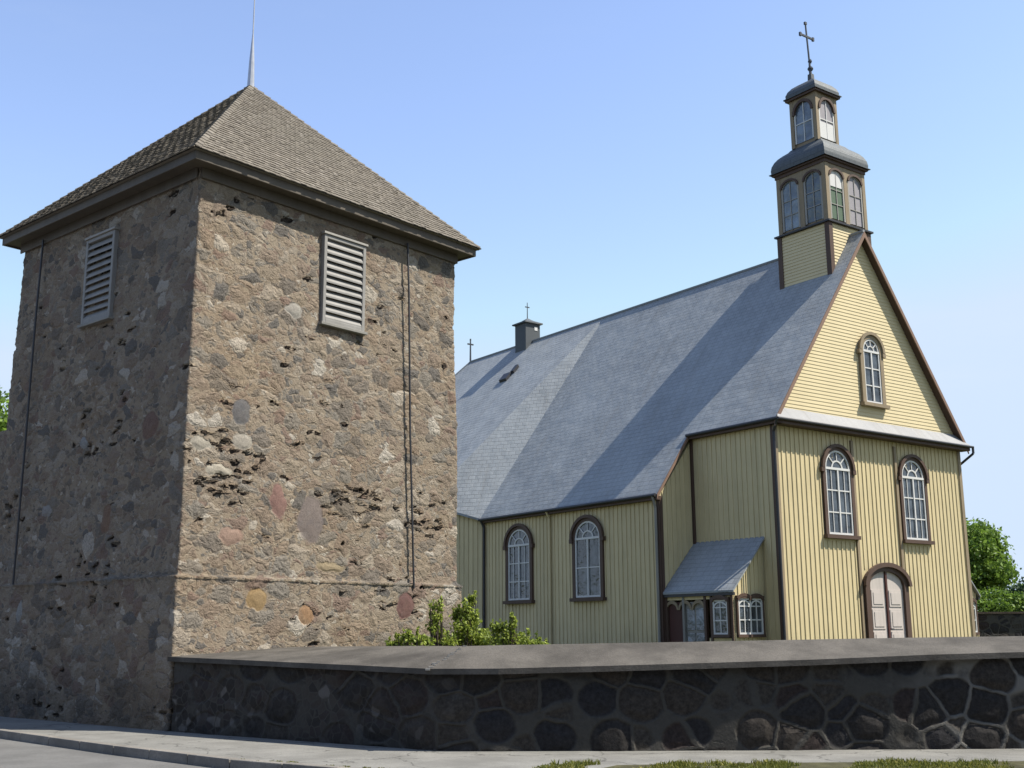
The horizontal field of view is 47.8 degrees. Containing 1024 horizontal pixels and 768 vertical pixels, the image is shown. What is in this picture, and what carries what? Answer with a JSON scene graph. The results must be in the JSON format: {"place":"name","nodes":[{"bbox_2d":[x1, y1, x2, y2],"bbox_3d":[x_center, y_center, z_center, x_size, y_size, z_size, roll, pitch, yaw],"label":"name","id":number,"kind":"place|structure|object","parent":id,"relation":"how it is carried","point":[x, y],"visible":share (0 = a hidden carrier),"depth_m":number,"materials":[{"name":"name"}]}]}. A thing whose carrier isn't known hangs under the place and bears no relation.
{"place":"outdoors","nodes":[
{"label":"outdoors","id":0,"kind":"place"},
{"bbox_2d":[0,738,212,767],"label":"road","id":1,"kind":"structure","parent":0,"point":[17,754],"depth_m":15.65,"materials":[{"name":"grey asphalt"}]},
{"bbox_2d":[0,716,1023,767],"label":"pavement","id":2,"kind":"structure","parent":0,"point":[352,756],"depth_m":14.91,"materials":[{"name":"concrete"}]},
{"bbox_2d":[0,430,6,498],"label":"stone wall","id":3,"kind":"structure","parent":2,"relation":"on","point":[2,441],"depth_m":24.26,"materials":[{"name":"stone"}]},
{"bbox_2d":[0,729,351,767],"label":"kerb","id":4,"kind":"structure","parent":2,"relation":"on","point":[206,760],"depth_m":15.61,"materials":[{"name":"concrete"}]},
{"bbox_2d":[0,0,480,730],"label":"stone bell tower","id":5,"kind":"structure","parent":2,"relation":"on","point":[232,424],"depth_m":21.93,"materials":[{"name":"stone"},{"name":"shingle"},{"name":"paint"}]},
{"bbox_2d":[77,226,119,328],"bbox_3d":[-8.058,-2.066,22.620,1.150,1.850,0.190,-10,-16,39],"label":"louvre window","id":6,"kind":"structure","parent":5,"relation":"in","point":[111,235],"depth_m":22.57,"materials":[{"name":"paint"}]},
{"bbox_2d":[318,231,367,335],"bbox_3d":[-3.379,-2.002,23.144,0.190,1.910,1.200,-10,-16,39],"label":"louvre window","id":7,"kind":"structure","parent":5,"relation":"in","point":[329,239],"depth_m":23.10,"materials":[{"name":"paint"}]},
{"bbox_2d":[167,636,1023,750],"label":"churchyard wall","id":8,"kind":"structure","parent":2,"relation":"on","point":[918,693],"depth_m":15.44,"materials":[{"name":"stone"},{"name":"mortar"},{"name":"concrete"}]},
{"bbox_2d":[605,761,1023,767],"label":"verge","id":9,"kind":"structure","parent":2,"relation":"on","point":[1019,764],"depth_m":13.37,"materials":[{"name":"green plant"}]},
{"bbox_2d":[243,756,1017,767],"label":"grass","id":10,"kind":"structure","parent":9,"relation":"on","point":[879,763],"depth_m":13.31,"materials":[{"name":"green plant"}]},
{"bbox_2d":[0,0,1023,603],"label":"sky","id":11,"kind":"structure","parent":0,"point":[600,158],"materials":[{"name":"blue"}]},
{"bbox_2d":[1000,576,1023,610],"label":"round tree","id":12,"kind":"object","parent":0,"point":[1019,587],"visible":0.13,"depth_m":114.69,"materials":[{"name":"green plant"}]},
{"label":"churchyard ground","id":13,"kind":"structure","parent":0,"visible":0},
{"bbox_2d":[0,387,8,431],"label":"leafy tree","id":14,"kind":"object","parent":13,"relation":"on","point":[3,421],"visible":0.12,"depth_m":48.82,"materials":[{"name":"green plant"}]},
{"bbox_2d":[385,626,435,645],"bbox_3d":[-1.628,4.537,18.634,0.867,1.242,0.482,-7,-14,30],"label":"shrub","id":15,"kind":"object","parent":13,"relation":"on","point":[407,639],"visible":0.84,"depth_m":18.63,"materials":[{"name":"green plant"}]},
{"bbox_2d":[424,595,461,645],"bbox_3d":[-1.196,4.572,20.111,0.652,1.785,0.524,0,-12,0],"label":"shrub","id":16,"kind":"object","parent":13,"relation":"on","point":[435,620],"visible":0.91,"depth_m":20.08,"materials":[{"name":"green plant"}]},
{"bbox_2d":[445,590,497,645],"bbox_3d":[-0.732,4.603,20.481,1.157,1.877,0.727,0,-12,0],"label":"shrub","id":17,"kind":"object","parent":13,"relation":"on","point":[468,616],"visible":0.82,"depth_m":20.47,"materials":[{"name":"green plant"}]},
{"bbox_2d":[484,611,548,644],"bbox_3d":[0.098,4.671,19.954,1.177,1.513,0.640,0,-12,0],"label":"shrub","id":18,"kind":"object","parent":13,"relation":"on","point":[510,636],"visible":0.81,"depth_m":19.93,"materials":[{"name":"green plant"}]},
{"bbox_2d":[455,22,980,645],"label":"wooden church","id":19,"kind":"structure","parent":13,"relation":"on","point":[771,448],"depth_m":44.97,"materials":[{"name":"wood"}]},
{"bbox_2d":[503,523,534,603],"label":"window","id":20,"kind":"structure","parent":19,"relation":"in","point":[518,545],"depth_m":48.65,"materials":[{"name":"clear glass"}]},
{"bbox_2d":[569,515,606,601],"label":"window","id":21,"kind":"structure","parent":19,"relation":"in","point":[587,538],"depth_m":45.11,"materials":[{"name":"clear glass"}]},
{"bbox_2d":[819,444,860,539],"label":"window","id":22,"kind":"structure","parent":19,"relation":"in","point":[837,479],"depth_m":41.98,"materials":[{"name":"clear glass"}]},
{"bbox_2d":[856,332,889,409],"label":"window","id":23,"kind":"structure","parent":19,"relation":"in","point":[871,350],"depth_m":44.39,"materials":[{"name":"glass"}]},
{"bbox_2d":[862,563,912,637],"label":"door","id":24,"kind":"structure","parent":19,"relation":"in","point":[886,586],"depth_m":42.51,"materials":[{"name":"paint"}]},
{"bbox_2d":[897,454,934,544],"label":"window","id":25,"kind":"structure","parent":19,"relation":"in","point":[913,493],"depth_m":44.61,"materials":[{"name":"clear glass"}]},
{"bbox_2d":[966,518,1022,592],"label":"leafy tree","id":26,"kind":"object","parent":13,"relation":"on","point":[991,566],"visible":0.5,"depth_m":72.05,"materials":[{"name":"green plant"}]},
{"bbox_2d":[977,585,1023,611],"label":"shrub","id":27,"kind":"object","parent":13,"relation":"on","point":[989,600],"visible":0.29,"depth_m":60.16,"materials":[{"name":"green plant"}]},
{"bbox_2d":[978,612,1023,636],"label":"stone wall","id":28,"kind":"structure","parent":13,"relation":"on","point":[1001,623],"depth_m":56.95,"materials":[{"name":"grey stone"}]}
]}

